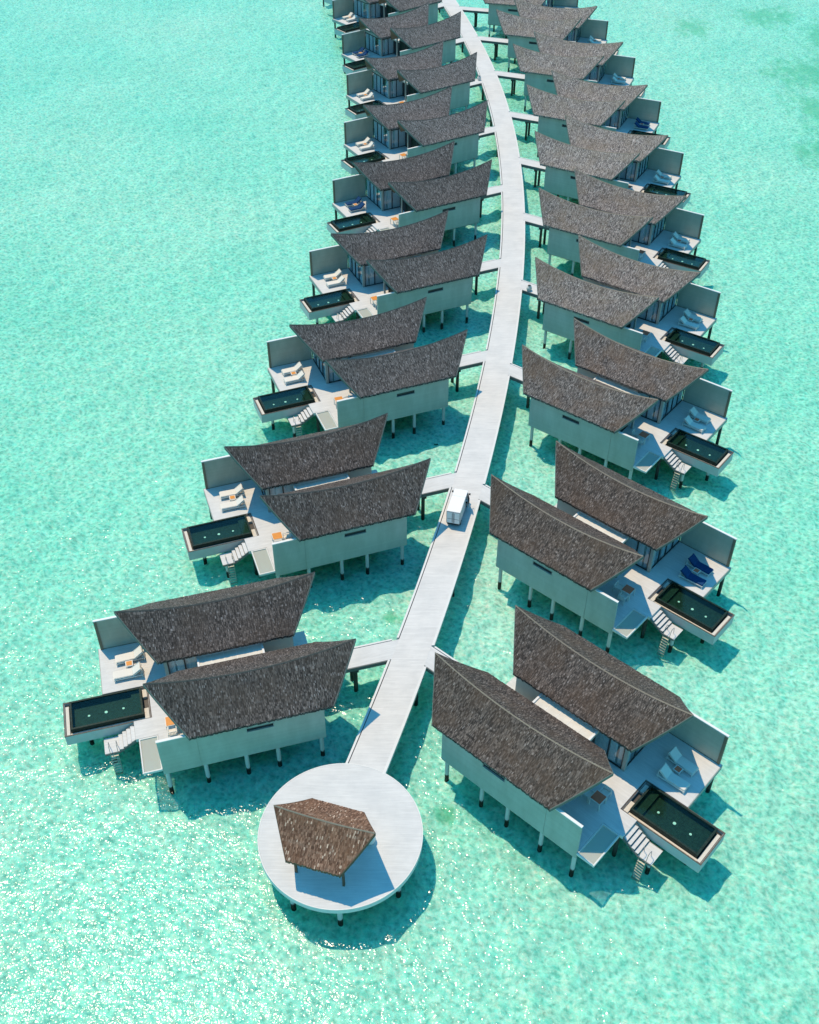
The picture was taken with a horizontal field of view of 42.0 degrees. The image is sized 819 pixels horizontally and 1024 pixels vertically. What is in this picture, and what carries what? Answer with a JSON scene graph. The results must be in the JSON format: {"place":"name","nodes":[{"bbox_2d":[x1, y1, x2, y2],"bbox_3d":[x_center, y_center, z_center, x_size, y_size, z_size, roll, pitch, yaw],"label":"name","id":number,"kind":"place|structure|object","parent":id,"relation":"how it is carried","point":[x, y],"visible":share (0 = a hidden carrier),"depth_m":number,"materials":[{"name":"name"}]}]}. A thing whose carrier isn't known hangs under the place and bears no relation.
{"place":"outdoors","nodes":[
{"label":"outdoors","id":0,"kind":"place"},
{"bbox_2d":[0,0,818,1023],"bbox_3d":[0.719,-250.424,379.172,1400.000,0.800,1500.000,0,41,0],"label":"sea water","id":1,"kind":"structure","parent":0,"point":[146,316],"depth_m":93.16,"materials":[{"name":"teal liquid"}]},
{"bbox_2d":[63,572,355,794],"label":"villa","id":2,"kind":"object","parent":1,"relation":"on","point":[246,670],"visible":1,"depth_m":73.80,"materials":[{"name":"brown"}]},
{"bbox_2d":[113,662,143,682],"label":"sun lounger","id":3,"kind":"object","parent":2,"relation":"on","point":[134,670],"visible":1,"depth_m":76.82,"materials":[{"name":"white fabric"}]},
{"bbox_2d":[115,645,144,666],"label":"sun lounger","id":4,"kind":"object","parent":2,"relation":"on","point":[136,653],"visible":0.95,"depth_m":77.99,"materials":[{"name":"white fabric"}]},
{"bbox_2d":[167,727,177,736],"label":"armchair","id":5,"kind":"object","parent":2,"relation":"on","point":[172,732],"visible":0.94,"depth_m":72.76,"materials":[{"name":"white fabric"}]},
{"bbox_2d":[167,657,197,674],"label":"sliding door","id":6,"kind":"structure","parent":2,"relation":"in","point":[188,663],"depth_m":75.76,"materials":[{"name":"clear glass"}]},
{"bbox_2d":[246,722,273,732],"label":"window","id":7,"kind":"structure","parent":2,"relation":"in","point":[269,725],"depth_m":71.35,"materials":[{"name":"black glass"}]},
{"bbox_2d":[181,413,430,587],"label":"villa","id":8,"kind":"object","parent":1,"relation":"on","point":[327,497],"visible":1,"depth_m":87.97,"materials":[{"name":"brown wood"}]},
{"bbox_2d":[219,483,244,500],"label":"sun lounger","id":9,"kind":"object","parent":8,"relation":"on","point":[237,490],"visible":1,"depth_m":91.87,"materials":[{"name":"white metal"}]},
{"bbox_2d":[220,495,245,512],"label":"sun lounger","id":10,"kind":"object","parent":8,"relation":"on","point":[238,501],"visible":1,"depth_m":90.74,"materials":[{"name":"white fabric"}]},
{"bbox_2d":[271,532,282,542],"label":"armchair","id":11,"kind":"object","parent":8,"relation":"on","point":[276,535],"visible":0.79,"depth_m":87.29,"materials":[{"name":"fabric"}]},
{"bbox_2d":[269,483,296,494],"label":"sliding door","id":12,"kind":"structure","parent":8,"relation":"in","point":[287,488],"depth_m":89.71,"materials":[{"name":"clear glass"}]},
{"bbox_2d":[344,529,365,537],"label":"window","id":13,"kind":"structure","parent":8,"relation":"in","point":[362,531],"depth_m":85.77,"materials":[{"name":"black glass"}]},
{"bbox_2d":[257,763,422,926],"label":"round platform","id":14,"kind":"structure","parent":1,"relation":"on","point":[381,868],"depth_m":67.05,"materials":[{"name":"paint"}]},
{"bbox_2d":[274,798,375,886],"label":"pavilion","id":15,"kind":"structure","parent":14,"relation":"on","point":[324,837],"depth_m":63.73,"materials":[{"name":"brown"}]},
{"bbox_2d":[253,297,467,438],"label":"villa","id":16,"kind":"object","parent":1,"relation":"on","point":[374,366],"visible":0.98,"depth_m":102.36,"materials":[{"name":"grey wood"}]},
{"bbox_2d":[281,361,303,376],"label":"sun lounger","id":17,"kind":"object","parent":16,"relation":"on","point":[296,367],"visible":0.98,"depth_m":106.08,"materials":[{"name":"white fabric"}]},
{"bbox_2d":[283,370,305,384],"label":"sun lounger","id":18,"kind":"object","parent":16,"relation":"on","point":[297,377],"visible":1,"depth_m":104.92,"materials":[{"name":"white fabric"}]},
{"bbox_2d":[312,353,325,380],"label":"sliding door","id":19,"kind":"structure","parent":16,"relation":"in","point":[319,364],"depth_m":106.50,"materials":[{"name":"clear glass"}]},
{"bbox_2d":[328,356,350,382],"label":"sliding door","id":20,"kind":"structure","parent":16,"relation":"in","point":[330,375],"depth_m":104.80,"materials":[{"name":"clear glass"}]},
{"bbox_2d":[346,639,398,691],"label":"footbridge","id":21,"kind":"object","parent":1,"relation":"on","point":[374,654],"visible":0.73,"depth_m":78.77,"materials":[{"name":"paint"}]},
{"bbox_2d":[332,0,441,37],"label":"villa","id":22,"kind":"object","parent":1,"relation":"on","point":[376,8],"visible":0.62,"depth_m":188.96,"materials":[{"name":"grey wood"}]},
{"bbox_2d":[353,0,367,17],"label":"sliding door","id":23,"kind":"structure","parent":22,"relation":"in","point":[357,4],"depth_m":190.93,"materials":[{"name":"clear glass"}]},
{"bbox_2d":[370,2,379,17],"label":"sliding door","id":24,"kind":"structure","parent":22,"relation":"in","point":[374,7],"depth_m":189.68,"materials":[{"name":"clear glass"}]},
{"bbox_2d":[386,5,397,16],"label":"sliding door","id":25,"kind":"structure","parent":22,"relation":"in","point":[389,9],"depth_m":187.70,"materials":[{"name":"clear glass"}]},
{"bbox_2d":[300,210,486,332],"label":"villa","id":26,"kind":"object","parent":1,"relation":"on","point":[393,268],"visible":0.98,"depth_m":116.67,"materials":[{"name":"grey wood"}]},
{"bbox_2d":[323,269,341,280],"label":"sun lounger","id":27,"kind":"object","parent":26,"relation":"on","point":[338,272],"visible":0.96,"depth_m":120.26,"materials":[{"name":"white fabric"}]},
{"bbox_2d":[326,275,345,287],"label":"sun lounger","id":28,"kind":"object","parent":26,"relation":"on","point":[339,280],"visible":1,"depth_m":119.10,"materials":[{"name":"white fabric"}]},
{"bbox_2d":[347,254,361,283],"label":"sliding door","id":29,"kind":"structure","parent":26,"relation":"in","point":[353,266],"depth_m":120.52,"materials":[{"name":"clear glass"}]},
{"bbox_2d":[364,265,382,286],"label":"sliding door","id":30,"kind":"structure","parent":26,"relation":"in","point":[374,278],"depth_m":118.93,"materials":[{"name":"clear glass"}]},
{"bbox_2d":[341,2,460,84],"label":"villa","id":31,"kind":"object","parent":1,"relation":"on","point":[411,31],"visible":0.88,"depth_m":174.36,"materials":[{"name":"grey wood"}]},
{"bbox_2d":[365,32,379,54],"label":"sliding door","id":32,"kind":"structure","parent":31,"relation":"in","point":[369,39],"depth_m":176.84,"materials":[{"name":"clear glass"}]},
{"bbox_2d":[382,37,393,55],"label":"sliding door","id":33,"kind":"structure","parent":31,"relation":"in","point":[389,48],"depth_m":175.64,"materials":[{"name":"clear glass"}]},
{"bbox_2d":[399,40,410,55],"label":"sliding door","id":34,"kind":"structure","parent":31,"relation":"in","point":[402,46],"depth_m":173.55,"materials":[{"name":"clear glass"}]},
{"bbox_2d":[327,141,491,246],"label":"villa","id":35,"kind":"object","parent":1,"relation":"on","point":[418,188],"visible":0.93,"depth_m":131.17,"materials":[{"name":"grey wood"}]},
{"bbox_2d":[345,196,361,207],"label":"sun lounger","id":36,"kind":"object","parent":35,"relation":"on","point":[356,200],"visible":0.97,"depth_m":134.20,"materials":[{"name":"blue fabric"}]},
{"bbox_2d":[348,201,365,211],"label":"sun lounger","id":37,"kind":"object","parent":35,"relation":"on","point":[358,207],"visible":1,"depth_m":133.12,"materials":[{"name":"blue fabric"}]},
{"bbox_2d":[365,178,380,208],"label":"sliding door","id":38,"kind":"structure","parent":35,"relation":"in","point":[371,192],"depth_m":134.57,"materials":[{"name":"clear glass"}]},
{"bbox_2d":[383,189,399,209],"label":"sliding door","id":39,"kind":"structure","parent":35,"relation":"in","point":[393,198],"depth_m":133.13,"materials":[{"name":"clear glass"}]},
{"bbox_2d":[345,40,476,119],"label":"villa","id":40,"kind":"object","parent":1,"relation":"on","point":[416,75],"visible":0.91,"depth_m":159.97,"materials":[{"name":"grey wood"}]},
{"bbox_2d":[372,72,387,97],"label":"sliding door","id":41,"kind":"structure","parent":40,"relation":"in","point":[378,80],"depth_m":162.56,"materials":[{"name":"clear glass"}]},
{"bbox_2d":[390,79,401,97],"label":"sliding door","id":42,"kind":"structure","parent":40,"relation":"in","point":[397,86],"depth_m":161.45,"materials":[{"name":"clear glass"}]},
{"bbox_2d":[341,86,487,174],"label":"villa","id":43,"kind":"object","parent":1,"relation":"on","point":[421,125],"visible":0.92,"depth_m":145.67,"materials":[{"name":"grey wood"}]},
{"bbox_2d":[359,141,374,151],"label":"sun lounger","id":44,"kind":"object","parent":43,"relation":"on","point":[369,145],"visible":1,"depth_m":147.21,"materials":[{"name":"white fabric"}]},
{"bbox_2d":[373,119,388,147],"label":"sliding door","id":45,"kind":"structure","parent":43,"relation":"in","point":[378,130],"depth_m":148.59,"materials":[{"name":"clear glass"}]},
{"bbox_2d":[391,129,404,148],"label":"sliding door","id":46,"kind":"structure","parent":43,"relation":"in","point":[399,137],"depth_m":147.25,"materials":[{"name":"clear glass"}]},
{"bbox_2d":[346,0,524,774],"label":"boardwalk","id":47,"kind":"structure","parent":1,"relation":"on","point":[384,722],"depth_m":95.21,"materials":[{"name":"paint"}]},
{"bbox_2d":[446,489,470,524],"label":"delivery buggy","id":48,"kind":"object","parent":47,"relation":"on","point":[459,501],"visible":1,"depth_m":89.03,"materials":[{"name":"white paint"}]},
{"bbox_2d":[446,511,459,524],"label":"rear door","id":49,"kind":"structure","parent":48,"relation":"in","point":[451,517],"depth_m":88.61,"materials":[{"name":"white paint"}]},
{"bbox_2d":[417,472,455,519],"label":"footbridge","id":50,"kind":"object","parent":1,"relation":"on","point":[438,484],"visible":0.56,"depth_m":93.54,"materials":[{"name":"paint"}]},
{"bbox_2d":[424,646,457,675],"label":"footbridge","id":51,"kind":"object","parent":1,"relation":"on","point":[429,663],"visible":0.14,"depth_m":78.51,"materials":[{"name":"paint"}]},
{"bbox_2d":[451,350,487,391],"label":"footbridge","id":52,"kind":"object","parent":1,"relation":"on","point":[473,359],"visible":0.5,"depth_m":108.32,"materials":[{"name":"paint"}]},
{"bbox_2d":[460,6,488,27],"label":"footbridge","id":53,"kind":"object","parent":1,"relation":"on","point":[475,10],"visible":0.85,"depth_m":194.77,"materials":[{"name":"paint"}]},
{"bbox_2d":[467,79,482,105],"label":"footbridge","id":54,"kind":"object","parent":1,"relation":"on","point":[476,83],"visible":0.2,"depth_m":166.67,"materials":[{"name":"paint"}]},
{"bbox_2d":[478,485,490,508],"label":"footbridge","id":55,"kind":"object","parent":1,"relation":"on","point":[484,497],"visible":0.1,"depth_m":92.24,"materials":[{"name":"paint"}]},
{"bbox_2d":[472,259,500,294],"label":"footbridge","id":56,"kind":"object","parent":1,"relation":"on","point":[489,266],"visible":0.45,"depth_m":122.94,"materials":[{"name":"paint"}]},
{"bbox_2d":[479,126,495,139],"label":"footbridge","id":57,"kind":"object","parent":1,"relation":"on","point":[489,131],"visible":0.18,"depth_m":152.24,"materials":[{"name":"paint"}]},
{"bbox_2d":[480,185,502,217],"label":"footbridge","id":58,"kind":"object","parent":1,"relation":"on","point":[492,191],"visible":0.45,"depth_m":137.62,"materials":[{"name":"paint"}]},
{"bbox_2d":[477,36,507,60],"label":"footbridge","id":59,"kind":"object","parent":1,"relation":"on","point":[495,41],"visible":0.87,"depth_m":182.30,"materials":[{"name":"paint"}]},
{"bbox_2d":[494,71,524,95],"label":"footbridge","id":60,"kind":"object","parent":1,"relation":"on","point":[513,77],"visible":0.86,"depth_m":169.39,"materials":[{"name":"paint"}]},
{"bbox_2d":[508,364,529,407],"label":"footbridge","id":61,"kind":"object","parent":1,"relation":"on","point":[515,373],"visible":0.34,"depth_m":106.47,"materials":[{"name":"paint"}]},
{"bbox_2d":[509,111,538,140],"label":"footbridge","id":62,"kind":"object","parent":1,"relation":"on","point":[528,119],"visible":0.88,"depth_m":156.57,"materials":[{"name":"paint"}]},
{"bbox_2d":[519,157,545,186],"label":"footbridge","id":63,"kind":"object","parent":1,"relation":"on","point":[534,165],"visible":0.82,"depth_m":144.15,"materials":[{"name":"paint"}]},
{"bbox_2d":[520,280,544,318],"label":"footbridge","id":64,"kind":"object","parent":1,"relation":"on","point":[532,292],"visible":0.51,"depth_m":119.04,"materials":[{"name":"paint"}]},
{"bbox_2d":[523,213,548,247],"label":"footbridge","id":65,"kind":"object","parent":1,"relation":"on","point":[533,220],"visible":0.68,"depth_m":131.69,"materials":[{"name":"paint"}]},
{"bbox_2d":[483,0,590,38],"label":"villa","id":66,"kind":"object","parent":1,"relation":"on","point":[508,6],"visible":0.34,"depth_m":188.75,"materials":[{"name":"grey wood"}]},
{"bbox_2d":[496,0,618,71],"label":"villa","id":67,"kind":"object","parent":1,"relation":"on","point":[531,18],"visible":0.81,"depth_m":177.28,"materials":[{"name":"grey wood"}]},
{"bbox_2d":[513,31,644,114],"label":"villa","id":68,"kind":"object","parent":1,"relation":"on","point":[579,61],"visible":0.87,"depth_m":164.04,"materials":[{"name":"grey wood"}]},
{"bbox_2d":[586,66,598,80],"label":"sliding door","id":69,"kind":"structure","parent":68,"relation":"in","point":[590,77],"depth_m":166.11,"materials":[{"name":"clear glass"}]},
{"bbox_2d":[431,605,729,882],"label":"villa","id":70,"kind":"object","parent":1,"relation":"on","point":[553,730],"visible":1,"depth_m":69.57,"materials":[{"name":"brown"}]},
{"bbox_2d":[482,763,504,782],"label":"window","id":71,"kind":"structure","parent":70,"relation":"in","point":[486,767],"depth_m":68.76,"materials":[{"name":"black glass"}]},
{"bbox_2d":[588,790,606,811],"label":"dining table","id":72,"kind":"object","parent":70,"relation":"on","point":[598,797],"visible":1,"depth_m":68.72,"materials":[{"name":"brown metal"}]},
{"bbox_2d":[600,784,611,796],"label":"armchair","id":73,"kind":"object","parent":70,"relation":"on","point":[606,791],"visible":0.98,"depth_m":69.36,"materials":[{"name":"white metal"}]},
{"bbox_2d":[594,732,625,768],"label":"sliding door","id":74,"kind":"structure","parent":70,"relation":"in","point":[610,747],"depth_m":71.14,"materials":[{"name":"clear glass"}]},
{"bbox_2d":[656,763,690,793],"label":"sun lounger","id":75,"kind":"object","parent":70,"relation":"on","point":[672,778],"visible":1,"depth_m":70.23,"materials":[{"name":"white fabric"}]},
{"bbox_2d":[666,746,698,776],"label":"sun lounger","id":76,"kind":"object","parent":70,"relation":"on","point":[684,763],"visible":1,"depth_m":71.24,"materials":[{"name":"white fabric"}]},
{"bbox_2d":[526,70,670,163],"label":"villa","id":77,"kind":"object","parent":1,"relation":"on","point":[596,104],"visible":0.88,"depth_m":150.60,"materials":[{"name":"grey wood"}]},
{"bbox_2d":[603,110,619,128],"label":"sliding door","id":78,"kind":"structure","parent":77,"relation":"in","point":[610,123],"depth_m":152.78,"materials":[{"name":"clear glass"}]},
{"bbox_2d":[620,108,628,126],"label":"sliding door","id":79,"kind":"structure","parent":77,"relation":"in","point":[624,115],"depth_m":154.47,"materials":[{"name":"clear glass"}]},
{"bbox_2d":[534,114,690,208],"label":"villa","id":80,"kind":"object","parent":1,"relation":"on","point":[605,155],"visible":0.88,"depth_m":137.84,"materials":[{"name":"grey wood"}]},
{"bbox_2d":[619,161,636,181],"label":"sliding door","id":81,"kind":"structure","parent":80,"relation":"in","point":[625,175],"depth_m":139.65,"materials":[{"name":"clear glass"}]},
{"bbox_2d":[637,156,648,178],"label":"sliding door","id":82,"kind":"structure","parent":80,"relation":"in","point":[644,163],"depth_m":141.21,"materials":[{"name":"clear glass"}]},
{"bbox_2d":[653,174,669,184],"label":"sun lounger","id":83,"kind":"object","parent":80,"relation":"on","point":[657,178],"visible":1,"depth_m":139.25,"materials":[{"name":"fabric"}]},
{"bbox_2d":[489,440,736,657],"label":"villa","id":84,"kind":"object","parent":1,"relation":"on","point":[589,539],"visible":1,"depth_m":83.73,"materials":[{"name":"brown wood"}]},
{"bbox_2d":[532,561,551,575],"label":"window","id":85,"kind":"structure","parent":84,"relation":"in","point":[536,564],"depth_m":82.83,"materials":[{"name":"black glass"}]},
{"bbox_2d":[620,584,634,600],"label":"dining table","id":86,"kind":"object","parent":84,"relation":"on","point":[628,589],"visible":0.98,"depth_m":82.78,"materials":[{"name":"brown metal"}]},
{"bbox_2d":[625,535,650,570],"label":"sliding door","id":87,"kind":"structure","parent":84,"relation":"in","point":[639,548],"depth_m":84.95,"materials":[{"name":"clear glass"}]},
{"bbox_2d":[652,537,680,567],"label":"sliding door","id":88,"kind":"structure","parent":84,"relation":"in","point":[664,550],"depth_m":86.42,"materials":[{"name":"clear glass"}]},
{"bbox_2d":[678,565,706,588],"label":"sun lounger","id":89,"kind":"object","parent":84,"relation":"on","point":[686,572],"visible":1,"depth_m":84.28,"materials":[{"name":"blue fabric"}]},
{"bbox_2d":[686,553,713,576],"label":"sun lounger","id":90,"kind":"object","parent":84,"relation":"on","point":[697,563],"visible":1,"depth_m":85.30,"materials":[{"name":"blue fabric"}]},
{"bbox_2d":[539,169,709,282],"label":"villa","id":91,"kind":"object","parent":1,"relation":"on","point":[621,221],"visible":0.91,"depth_m":124.67,"materials":[{"name":"grey wood"}]},
{"bbox_2d":[631,224,650,244],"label":"sliding door","id":92,"kind":"structure","parent":91,"relation":"in","point":[639,237],"depth_m":126.51,"materials":[{"name":"clear glass"}]},
{"bbox_2d":[651,217,665,242],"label":"sliding door","id":93,"kind":"structure","parent":91,"relation":"in","point":[659,227],"depth_m":127.93,"materials":[{"name":"clear glass"}]},
{"bbox_2d":[668,237,686,249],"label":"sun lounger","id":94,"kind":"object","parent":91,"relation":"on","point":[674,242],"visible":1,"depth_m":126.01,"materials":[{"name":"white fabric"}]},
{"bbox_2d":[672,231,689,244],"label":"sun lounger","id":95,"kind":"object","parent":91,"relation":"on","point":[677,237],"visible":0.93,"depth_m":127.14,"materials":[{"name":"white fabric"}]},
{"bbox_2d":[522,318,733,490],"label":"villa","id":96,"kind":"object","parent":1,"relation":"on","point":[607,398],"visible":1,"depth_m":98.32,"materials":[{"name":"brown wood"}]},
{"bbox_2d":[562,414,579,424],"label":"window","id":97,"kind":"structure","parent":96,"relation":"in","point":[565,417],"depth_m":97.28,"materials":[{"name":"black glass"}]},
{"bbox_2d":[638,391,660,422],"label":"sliding door","id":98,"kind":"structure","parent":96,"relation":"in","point":[648,414],"depth_m":99.98,"materials":[{"name":"clear glass"}]},
{"bbox_2d":[661,391,683,420],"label":"sliding door","id":99,"kind":"structure","parent":96,"relation":"in","point":[677,399],"depth_m":101.35,"materials":[{"name":"clear glass"}]},
{"bbox_2d":[682,415,705,433],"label":"sun lounger","id":100,"kind":"object","parent":96,"relation":"on","point":[690,422],"visible":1,"depth_m":99.38,"materials":[{"name":"white metal"}]},
{"bbox_2d":[687,406,710,424],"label":"sun lounger","id":101,"kind":"object","parent":96,"relation":"on","point":[694,412],"visible":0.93,"depth_m":100.42,"materials":[{"name":"white metal"}]},
{"bbox_2d":[535,235,724,367],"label":"villa","id":102,"kind":"object","parent":1,"relation":"on","point":[618,298],"visible":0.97,"depth_m":111.54,"materials":[{"name":"grey wood"}]},
{"bbox_2d":[637,301,658,323],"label":"sliding door","id":103,"kind":"structure","parent":102,"relation":"in","point":[647,315],"depth_m":113.34,"materials":[{"name":"clear glass"}]},
{"bbox_2d":[659,293,677,321],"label":"sliding door","id":104,"kind":"structure","parent":102,"relation":"in","point":[669,305],"depth_m":114.62,"materials":[{"name":"clear glass"}]},
{"bbox_2d":[678,316,698,330],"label":"sun lounger","id":105,"kind":"object","parent":102,"relation":"on","point":[684,321],"visible":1,"depth_m":112.76,"materials":[{"name":"fabric"}]},
{"bbox_2d":[682,308,702,323],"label":"sun lounger","id":106,"kind":"object","parent":102,"relation":"on","point":[687,313],"visible":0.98,"depth_m":113.83,"materials":[{"name":"fabric"}]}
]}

